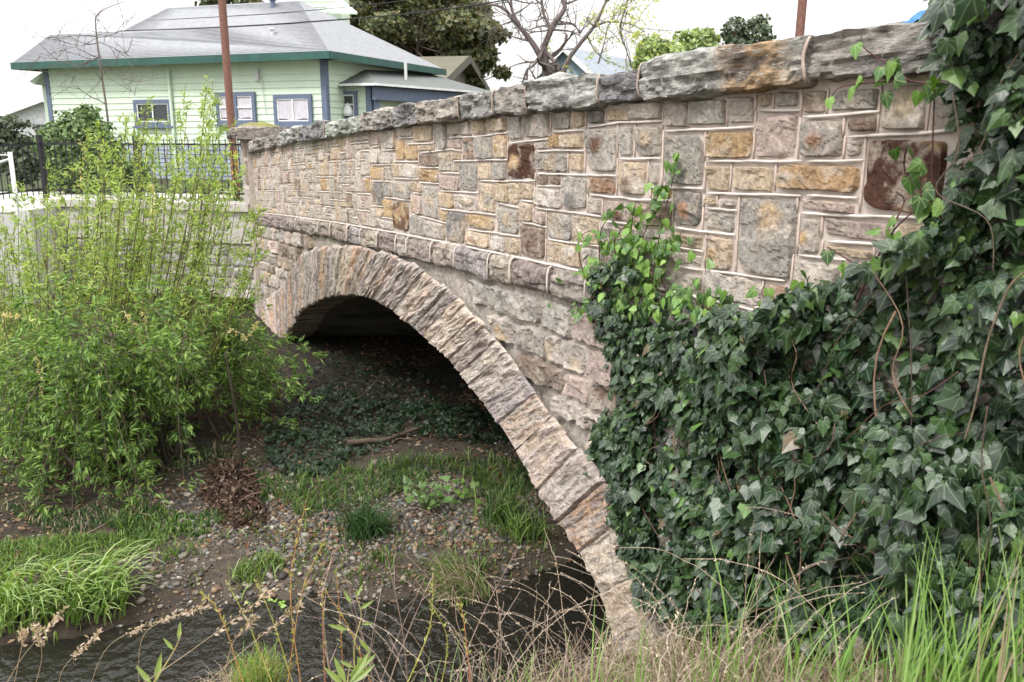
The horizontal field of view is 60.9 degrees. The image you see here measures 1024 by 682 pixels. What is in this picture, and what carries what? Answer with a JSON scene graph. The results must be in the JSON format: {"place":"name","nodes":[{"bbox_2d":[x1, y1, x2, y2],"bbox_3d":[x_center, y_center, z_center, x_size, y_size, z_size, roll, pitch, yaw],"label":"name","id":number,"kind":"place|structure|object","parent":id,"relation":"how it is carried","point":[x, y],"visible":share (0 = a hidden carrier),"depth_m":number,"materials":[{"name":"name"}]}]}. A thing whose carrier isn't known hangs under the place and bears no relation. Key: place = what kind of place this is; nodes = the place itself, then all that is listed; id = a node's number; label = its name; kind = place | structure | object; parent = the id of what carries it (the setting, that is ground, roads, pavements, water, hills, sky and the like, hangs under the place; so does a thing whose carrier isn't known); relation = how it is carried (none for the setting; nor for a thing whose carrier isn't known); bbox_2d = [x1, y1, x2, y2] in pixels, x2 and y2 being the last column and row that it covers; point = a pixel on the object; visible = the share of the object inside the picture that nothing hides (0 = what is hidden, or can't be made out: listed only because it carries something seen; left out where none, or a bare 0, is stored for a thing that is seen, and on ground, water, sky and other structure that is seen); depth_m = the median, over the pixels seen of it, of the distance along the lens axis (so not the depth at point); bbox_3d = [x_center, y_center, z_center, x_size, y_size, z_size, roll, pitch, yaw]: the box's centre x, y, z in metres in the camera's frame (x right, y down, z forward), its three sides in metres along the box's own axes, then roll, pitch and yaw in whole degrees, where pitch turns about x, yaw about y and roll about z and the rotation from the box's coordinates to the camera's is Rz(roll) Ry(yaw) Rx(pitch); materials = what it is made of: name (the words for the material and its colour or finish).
{"place":"outdoors","nodes":[
{"label":"outdoors","id":0,"kind":"place"},
{"bbox_2d":[0,96,45,153],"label":"distant house","id":1,"kind":"structure","parent":0,"point":[33,110],"depth_m":43.30,"materials":[{"name":"white"}]},
{"bbox_2d":[35,124,45,134],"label":"window","id":2,"kind":"structure","parent":1,"relation":"in","point":[38,125],"depth_m":43.54,"materials":[{"name":"white glass"}]},
{"bbox_2d":[0,192,129,305],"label":"wall","id":3,"kind":"structure","parent":0,"point":[6,205],"depth_m":14.42,"materials":[{"name":"concrete"}]},
{"bbox_2d":[110,192,242,199],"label":"path","id":4,"kind":"structure","parent":0,"point":[178,196],"depth_m":17.23,"materials":[{"name":"concrete"}]},
{"bbox_2d":[10,0,488,179],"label":"green house","id":5,"kind":"structure","parent":0,"point":[291,75],"depth_m":24.76,"materials":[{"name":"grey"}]},
{"bbox_2d":[132,99,174,127],"bbox_3d":[-10.351,-6.542,25.084,1.448,0.790,0.120,5,14,20],"label":"window","id":6,"kind":"structure","parent":5,"relation":"in","point":[162,108],"depth_m":25.08,"materials":[{"name":"blue glass"}]},
{"bbox_2d":[214,92,256,125],"bbox_3d":[-7.640,-6.404,24.069,1.401,0.915,0.120,5,14,20],"label":"window","id":7,"kind":"structure","parent":5,"relation":"in","point":[245,111],"depth_m":24.03,"materials":[{"name":"blue glass"}]},
{"bbox_2d":[273,94,312,126],"bbox_3d":[-5.907,-6.192,23.450,1.298,0.864,0.120,5,14,20],"label":"window","id":8,"kind":"structure","parent":5,"relation":"in","point":[290,110],"depth_m":23.46,"materials":[{"name":"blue glass"}]},
{"bbox_2d":[343,91,357,118],"bbox_3d":[-4.550,-6.481,23.935,0.626,0.733,0.259,5,14,22],"label":"window","id":9,"kind":"structure","parent":5,"relation":"in","point":[350,109],"depth_m":23.88,"materials":[{"name":"blue glass"}]},
{"bbox_2d":[0,552,612,681],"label":"water","id":10,"kind":"structure","parent":0,"point":[118,661],"depth_m":5.66,"materials":[{"name":"grey liquid"}]},
{"bbox_2d":[0,0,929,107],"label":"sky","id":11,"kind":"structure","parent":0,"point":[823,17],"materials":[{"name":"white"}]},
{"bbox_2d":[0,168,948,681],"bbox_3d":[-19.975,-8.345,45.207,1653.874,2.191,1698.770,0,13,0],"label":"ground","id":12,"kind":"structure","parent":0,"point":[206,436],"depth_m":7.47,"materials":[{"name":"brown soil"}]},
{"bbox_2d":[0,152,26,289],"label":"white pipe frame","id":13,"kind":"object","parent":12,"relation":"on","point":[11,167],"visible":0.58,"depth_m":13.00,"materials":[{"name":"paint"}]},
{"bbox_2d":[0,138,41,198],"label":"iron railing","id":14,"kind":"object","parent":12,"relation":"on","point":[21,144],"visible":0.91,"depth_m":14.93,"materials":[{"name":"metal"}]},
{"bbox_2d":[0,114,46,187],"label":"hedge","id":15,"kind":"object","parent":12,"relation":"on","point":[10,133],"visible":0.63,"depth_m":19.35,"materials":[{"name":"green plant"}]},
{"bbox_2d":[0,113,140,423],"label":"willow shrub","id":16,"kind":"object","parent":12,"relation":"on","point":[98,272],"visible":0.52,"depth_m":8.77,"materials":[{"name":"green plant"}]},
{"bbox_2d":[30,103,126,193],"bbox_3d":[-8.939,-3.907,18.021,1.915,1.967,1.427,0,13,0],"label":"shrub","id":17,"kind":"object","parent":12,"relation":"on","point":[74,123],"visible":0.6,"depth_m":17.68,"materials":[{"name":"green plant"}]},
{"bbox_2d":[0,537,165,640],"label":"grass clump","id":18,"kind":"object","parent":12,"relation":"on","point":[10,591],"visible":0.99,"depth_m":5.81,"materials":[{"name":"green plant"}]},
{"bbox_2d":[8,0,160,187],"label":"bare tree","id":19,"kind":"object","parent":12,"relation":"on","point":[100,64],"visible":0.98,"depth_m":18.08,"materials":[{"name":"brown plant"}]},
{"bbox_2d":[0,520,190,578],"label":"short grass","id":20,"kind":"structure","parent":12,"relation":"on","point":[42,551],"depth_m":6.53,"materials":[{"name":"green plant"}]},
{"bbox_2d":[5,195,242,201],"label":"verge grass","id":21,"kind":"structure","parent":12,"relation":"on","point":[134,197],"depth_m":16.44,"materials":[{"name":"green plant"}]},
{"bbox_2d":[115,159,152,187],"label":"shrub","id":22,"kind":"object","parent":12,"relation":"on","point":[133,174],"visible":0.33,"depth_m":18.48,"materials":[{"name":"green plant"}]},
{"bbox_2d":[1,440,267,537],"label":"bank weeds","id":23,"kind":"object","parent":12,"relation":"on","point":[69,527],"visible":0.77,"depth_m":7.08,"materials":[{"name":"green plant"}]},
{"bbox_2d":[41,351,242,489],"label":"willow trunks","id":24,"kind":"object","parent":12,"relation":"on","point":[66,456],"visible":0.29,"depth_m":7.87,"materials":[{"name":"brown plant"}]},
{"bbox_2d":[39,197,255,298],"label":"retaining wall","id":25,"kind":"structure","parent":12,"relation":"on","point":[242,210],"depth_m":14.42,"materials":[{"name":"grey concrete"}]},
{"bbox_2d":[35,135,244,199],"bbox_3d":[-6.227,-2.902,14.642,4.214,1.085,0.090,4,14,16],"label":"iron railing","id":26,"kind":"object","parent":25,"relation":"on","point":[41,152],"visible":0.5,"depth_m":14.80,"materials":[{"name":"black metal"}]},
{"bbox_2d":[231,151,238,200],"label":"yellow flowers","id":27,"kind":"object","parent":25,"relation":"on","point":[234,168],"visible":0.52,"depth_m":14.32,"materials":[{"name":"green plant"}]},
{"bbox_2d":[8,587,304,681],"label":"seed heads","id":28,"kind":"object","parent":12,"relation":"on","point":[24,633],"visible":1,"depth_m":3.15,"materials":[{"name":"beige plant"}]},
{"bbox_2d":[136,623,180,681],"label":"leafy shoot","id":29,"kind":"object","parent":12,"relation":"on","point":[144,675],"visible":0.99,"depth_m":3.06,"materials":[{"name":"green plant"}]},
{"bbox_2d":[0,270,327,518],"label":"willow shrub","id":30,"kind":"object","parent":12,"relation":"on","point":[84,377],"visible":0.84,"depth_m":7.36,"materials":[{"name":"green plant"}]},
{"bbox_2d":[146,526,202,572],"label":"grass tuft","id":31,"kind":"object","parent":12,"relation":"on","point":[170,549],"visible":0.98,"depth_m":6.47,"materials":[{"name":"green plant"}]},
{"bbox_2d":[102,75,271,427],"bbox_3d":[-3.512,-0.699,9.112,1.927,3.977,3.112,-5,14,-21],"label":"willow shrub","id":32,"kind":"object","parent":12,"relation":"on","point":[196,266],"visible":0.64,"depth_m":8.65,"materials":[{"name":"green plant"}]},
{"bbox_2d":[104,458,285,540],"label":"weeds","id":33,"kind":"object","parent":12,"relation":"on","point":[152,519],"visible":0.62,"depth_m":6.92,"materials":[{"name":"green plant"}]},
{"bbox_2d":[197,591,243,681],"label":"grass stalk","id":34,"kind":"object","parent":12,"relation":"on","point":[216,609],"visible":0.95,"depth_m":3.40,"materials":[{"name":"brown plant"}]},
{"bbox_2d":[194,0,263,5],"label":"tree","id":35,"kind":"object","parent":12,"relation":"on","point":[208,2],"visible":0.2,"depth_m":48.45,"materials":[{"name":"green plant"}]},
{"bbox_2d":[218,0,240,200],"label":"utility pole","id":36,"kind":"object","parent":12,"relation":"on","point":[224,33],"visible":0.73,"depth_m":16.24,"materials":[{"name":"brown wood"}]},
{"bbox_2d":[145,0,406,20],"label":"overhead cable","id":37,"kind":"object","parent":36,"relation":"attached to","point":[285,12],"visible":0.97,"depth_m":16.48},
{"bbox_2d":[118,0,506,31],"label":"overhead cable","id":38,"kind":"object","parent":36,"relation":"attached to","point":[325,20],"visible":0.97,"depth_m":16.03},
{"bbox_2d":[198,455,273,532],"bbox_3d":[-2.376,1.185,7.450,0.603,0.420,1.677,-7,15,-26],"label":"leaf pile","id":39,"kind":"object","parent":12,"relation":"on","point":[231,487],"visible":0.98,"depth_m":7.20,"materials":[{"name":"brown plant"}]},
{"bbox_2d":[177,637,299,681],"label":"tussock","id":40,"kind":"object","parent":12,"relation":"on","point":[254,672],"visible":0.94,"depth_m":4.07,"materials":[{"name":"green plant"}]},
{"bbox_2d":[225,580,271,681],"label":"sapling whip","id":41,"kind":"object","parent":12,"relation":"on","point":[236,598],"visible":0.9,"depth_m":3.42,"materials":[{"name":"brown plant"}]},
{"bbox_2d":[228,548,282,600],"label":"grass tuft","id":42,"kind":"object","parent":12,"relation":"on","point":[243,566],"visible":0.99,"depth_m":6.28,"materials":[{"name":"green plant"}]},
{"bbox_2d":[244,595,286,607],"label":"broadleaf plant","id":43,"kind":"object","parent":12,"relation":"on","point":[280,603],"visible":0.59,"depth_m":6.09,"materials":[{"name":"green plant"}]},
{"bbox_2d":[252,543,288,580],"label":"grass tuft","id":44,"kind":"object","parent":12,"relation":"on","point":[274,557],"visible":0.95,"depth_m":6.39,"materials":[{"name":"green plant"}]},
{"bbox_2d":[253,578,292,681],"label":"sapling whip","id":45,"kind":"object","parent":12,"relation":"on","point":[277,634],"visible":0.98,"depth_m":3.58,"materials":[{"name":"brown plant"}]},
{"bbox_2d":[0,349,550,605],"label":"twigs","id":46,"kind":"object","parent":12,"relation":"on","point":[273,462],"visible":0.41,"depth_m":8.26,"materials":[{"name":"brown wood"}]},
{"bbox_2d":[0,392,570,626],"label":"gravel","id":47,"kind":"structure","parent":12,"relation":"on","point":[284,572],"depth_m":6.79,"materials":[{"name":"grey gravel"}]},
{"bbox_2d":[326,490,407,543],"bbox_3d":[-1.145,1.357,6.901,0.713,0.356,0.791,0,13,0],"label":"grass tuft","id":48,"kind":"object","parent":47,"relation":"on","point":[365,522],"visible":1,"depth_m":6.81,"materials":[{"name":"green plant"}]},
{"bbox_2d":[403,474,458,510],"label":"broadleaf plant","id":49,"kind":"object","parent":47,"relation":"on","point":[429,501],"visible":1,"depth_m":7.28,"materials":[{"name":"green plant"}]},
{"bbox_2d":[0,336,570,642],"bbox_3d":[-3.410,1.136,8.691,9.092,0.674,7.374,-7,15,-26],"label":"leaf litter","id":50,"kind":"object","parent":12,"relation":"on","point":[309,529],"visible":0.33,"depth_m":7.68,"materials":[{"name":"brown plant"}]},
{"bbox_2d":[288,499,309,681],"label":"sapling whip","id":51,"kind":"object","parent":12,"relation":"on","point":[291,575],"visible":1,"depth_m":3.20,"materials":[{"name":"brown plant"}]},
{"bbox_2d":[287,541,325,681],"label":"sapling whip","id":52,"kind":"object","parent":12,"relation":"on","point":[323,544],"visible":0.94,"depth_m":3.55,"materials":[{"name":"brown plant"}]},
{"bbox_2d":[319,590,325,681],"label":"sapling whip","id":53,"kind":"object","parent":12,"relation":"on","point":[323,615],"visible":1,"depth_m":3.40,"materials":[{"name":"brown plant"}]},
{"bbox_2d":[260,382,407,477],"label":"undergrowth","id":54,"kind":"object","parent":12,"relation":"on","point":[335,460],"visible":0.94,"depth_m":8.85,"materials":[{"name":"green plant"}]},
{"bbox_2d":[333,568,343,681],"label":"sapling whip","id":55,"kind":"object","parent":12,"relation":"on","point":[341,646],"visible":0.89,"depth_m":3.56,"materials":[{"name":"brown plant"}]},
{"bbox_2d":[318,580,370,681],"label":"sapling whip","id":56,"kind":"object","parent":12,"relation":"on","point":[348,627],"visible":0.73,"depth_m":3.74,"materials":[{"name":"brown plant"}]},
{"bbox_2d":[324,652,374,681],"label":"leafy shoot","id":57,"kind":"object","parent":12,"relation":"on","point":[357,674],"visible":1,"depth_m":2.84,"materials":[{"name":"green plant"}]},
{"bbox_2d":[328,584,375,675],"bbox_3d":[-0.549,1.204,3.060,0.165,0.741,0.063,-4,14,-18],"label":"leafy shoot","id":58,"kind":"object","parent":12,"relation":"on","point":[363,644],"visible":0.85,"depth_m":3.01,"materials":[{"name":"green plant"}]},
{"bbox_2d":[186,507,557,590],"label":"gravel","id":59,"kind":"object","parent":12,"relation":"on","point":[392,567],"visible":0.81,"depth_m":6.63,"materials":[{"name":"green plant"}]},
{"bbox_2d":[290,351,464,413],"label":"shade plants","id":60,"kind":"object","parent":12,"relation":"on","point":[411,396],"visible":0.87,"depth_m":10.44,"materials":[{"name":"green plant"}]},
{"bbox_2d":[365,544,398,571],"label":"grass tuft","id":61,"kind":"object","parent":12,"relation":"on","point":[382,558],"visible":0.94,"depth_m":6.52,"materials":[{"name":"green plant"}]},
{"bbox_2d":[262,444,535,520],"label":"grass","id":62,"kind":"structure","parent":12,"relation":"on","point":[304,481],"depth_m":7.74,"materials":[{"name":"green plant"}]},
{"bbox_2d":[347,410,464,444],"bbox_3d":[-1.034,0.912,9.096,1.513,0.071,0.195,-12,18,-40],"label":"fallen branch","id":63,"kind":"object","parent":12,"relation":"on","point":[371,440],"visible":0.66,"depth_m":8.78,"materials":[{"name":"brown wood"}]},
{"bbox_2d":[407,572,435,681],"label":"sapling whip","id":64,"kind":"object","parent":12,"relation":"on","point":[425,639],"visible":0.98,"depth_m":3.23,"materials":[{"name":"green plant"}]},
{"bbox_2d":[349,0,512,87],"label":"conifer tree","id":65,"kind":"object","parent":12,"relation":"on","point":[451,32],"visible":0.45,"depth_m":37.09,"materials":[{"name":"green plant"}]},
{"bbox_2d":[430,604,448,681],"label":"sapling whip","id":66,"kind":"object","parent":12,"relation":"on","point":[447,647],"visible":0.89,"depth_m":3.75,"materials":[{"name":"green plant"}]},
{"bbox_2d":[425,546,464,580],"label":"grass tuft","id":67,"kind":"object","parent":12,"relation":"on","point":[456,558],"visible":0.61,"depth_m":6.41,"materials":[{"name":"green plant"}]},
{"bbox_2d":[403,533,494,618],"bbox_3d":[-0.451,1.679,6.248,0.648,0.442,0.674,-4,14,-17],"label":"grass tuft","id":68,"kind":"object","parent":12,"relation":"on","point":[458,579],"visible":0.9,"depth_m":6.19,"materials":[{"name":"green plant"}]},
{"bbox_2d":[419,55,489,89],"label":"distant house","id":69,"kind":"structure","parent":12,"relation":"on","point":[460,69],"depth_m":34.92,"materials":[{"name":"beige"}]},
{"bbox_2d":[401,400,509,443],"bbox_3d":[-0.576,0.806,9.377,1.090,0.248,1.456,-4,14,-16],"label":"ground cover","id":70,"kind":"object","parent":12,"relation":"on","point":[441,408],"visible":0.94,"depth_m":9.19,"materials":[{"name":"green plant"}]},
{"bbox_2d":[455,597,470,681],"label":"sapling whip","id":71,"kind":"object","parent":12,"relation":"on","point":[465,638],"visible":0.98,"depth_m":3.24,"materials":[{"name":"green plant"}]},
{"bbox_2d":[451,478,482,503],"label":"broadleaf plant","id":72,"kind":"object","parent":12,"relation":"on","point":[465,490],"visible":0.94,"depth_m":7.41,"materials":[{"name":"green plant"}]},
{"bbox_2d":[459,550,495,580],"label":"grass tuft","id":73,"kind":"object","parent":12,"relation":"on","point":[480,561],"visible":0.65,"depth_m":6.42,"materials":[{"name":"green plant"}]},
{"bbox_2d":[412,634,556,681],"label":"tall grass","id":74,"kind":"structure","parent":12,"relation":"on","point":[499,666],"depth_m":3.69,"materials":[{"name":"green plant"}]},
{"bbox_2d":[457,473,542,532],"bbox_3d":[-0.101,1.322,7.099,0.765,0.376,0.803,9,16,32],"label":"grass tuft","id":75,"kind":"object","parent":12,"relation":"on","point":[493,517],"visible":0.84,"depth_m":7.09,"materials":[{"name":"green plant"}]},
{"bbox_2d":[487,499,562,550],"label":"grass tuft","id":76,"kind":"object","parent":12,"relation":"on","point":[519,534],"visible":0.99,"depth_m":6.85,"materials":[{"name":"green plant"}]},
{"bbox_2d":[471,0,605,83],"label":"bare tree","id":77,"kind":"object","parent":12,"relation":"on","point":[543,54],"visible":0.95,"depth_m":26.43,"materials":[{"name":"brown plant"}]},
{"bbox_2d":[529,46,636,79],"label":"distant house","id":78,"kind":"structure","parent":12,"relation":"on","point":[578,63],"depth_m":46.27,"materials":[{"name":"white"}]},
{"bbox_2d":[547,0,680,74],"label":"bare tree","id":79,"kind":"object","parent":12,"relation":"on","point":[635,35],"visible":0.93,"depth_m":28.35,"materials":[{"name":"green plant"}]},
{"bbox_2d":[226,10,1023,657],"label":"stone bridge","id":80,"kind":"structure","parent":12,"relation":"on","point":[448,228],"depth_m":5.13,"materials":[{"name":"stone"}]},
{"bbox_2d":[547,0,1023,681],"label":"ivy","id":81,"kind":"object","parent":80,"relation":"attached to","point":[725,396],"visible":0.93,"depth_m":3.13,"materials":[{"name":"green plant"}]},
{"bbox_2d":[902,9,926,22],"bbox_3d":[1.423,-1.121,3.020,0.100,0.059,0.090,-7,15,-26],"label":"blue cloth","id":82,"kind":"object","parent":80,"relation":"on","point":[916,17],"visible":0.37,"depth_m":3.01,"materials":[{"name":"blue fabric"}]},
{"bbox_2d":[564,597,690,681],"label":"tall grass","id":83,"kind":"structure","parent":12,"relation":"on","point":[599,656],"depth_m":2.96,"materials":[{"name":"green plant"}]},
{"bbox_2d":[298,507,977,681],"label":"dry stems","id":84,"kind":"object","parent":12,"relation":"on","point":[614,641],"visible":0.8,"depth_m":3.44,"materials":[{"name":"beige dry grass"}]},
{"bbox_2d":[630,28,697,69],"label":"tree","id":85,"kind":"object","parent":12,"relation":"on","point":[661,48],"visible":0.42,"depth_m":51.88,"materials":[{"name":"green plant"}]},
{"bbox_2d":[683,26,721,50],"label":"tree","id":86,"kind":"object","parent":12,"relation":"on","point":[711,39],"visible":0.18,"depth_m":52.56,"materials":[{"name":"green plant"}]},
{"bbox_2d":[719,12,779,44],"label":"tree","id":87,"kind":"object","parent":12,"relation":"on","point":[759,24],"visible":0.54,"depth_m":56.42,"materials":[{"name":"green plant"}]},
{"bbox_2d":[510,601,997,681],"bbox_3d":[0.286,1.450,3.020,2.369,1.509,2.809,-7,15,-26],"label":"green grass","id":88,"kind":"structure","parent":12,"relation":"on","point":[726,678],"depth_m":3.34,"materials":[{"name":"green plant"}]},
{"bbox_2d":[672,537,842,681],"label":"tall grass","id":89,"kind":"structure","parent":12,"relation":"on","point":[719,648],"depth_m":3.13,"materials":[{"name":"green plant"}]},
{"bbox_2d":[795,0,806,36],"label":"utility pole","id":90,"kind":"object","parent":12,"relation":"on","point":[801,18],"visible":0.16,"depth_m":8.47,"materials":[{"name":"brown wood"}]},
{"bbox_2d":[768,559,920,681],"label":"tall grass","id":91,"kind":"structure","parent":12,"relation":"on","point":[852,642],"depth_m":2.77,"materials":[{"name":"green plant"}]},
{"bbox_2d":[858,496,1023,681],"bbox_3d":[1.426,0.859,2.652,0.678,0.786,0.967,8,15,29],"label":"tall grass","id":92,"kind":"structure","parent":12,"relation":"on","point":[909,676],"depth_m":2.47,"materials":[{"name":"green plant"}]},
{"bbox_2d":[419,607,991,681],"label":"dry grass","id":93,"kind":"structure","parent":0,"point":[777,665],"depth_m":3.51,"materials":[{"name":"plant"}]}
]}

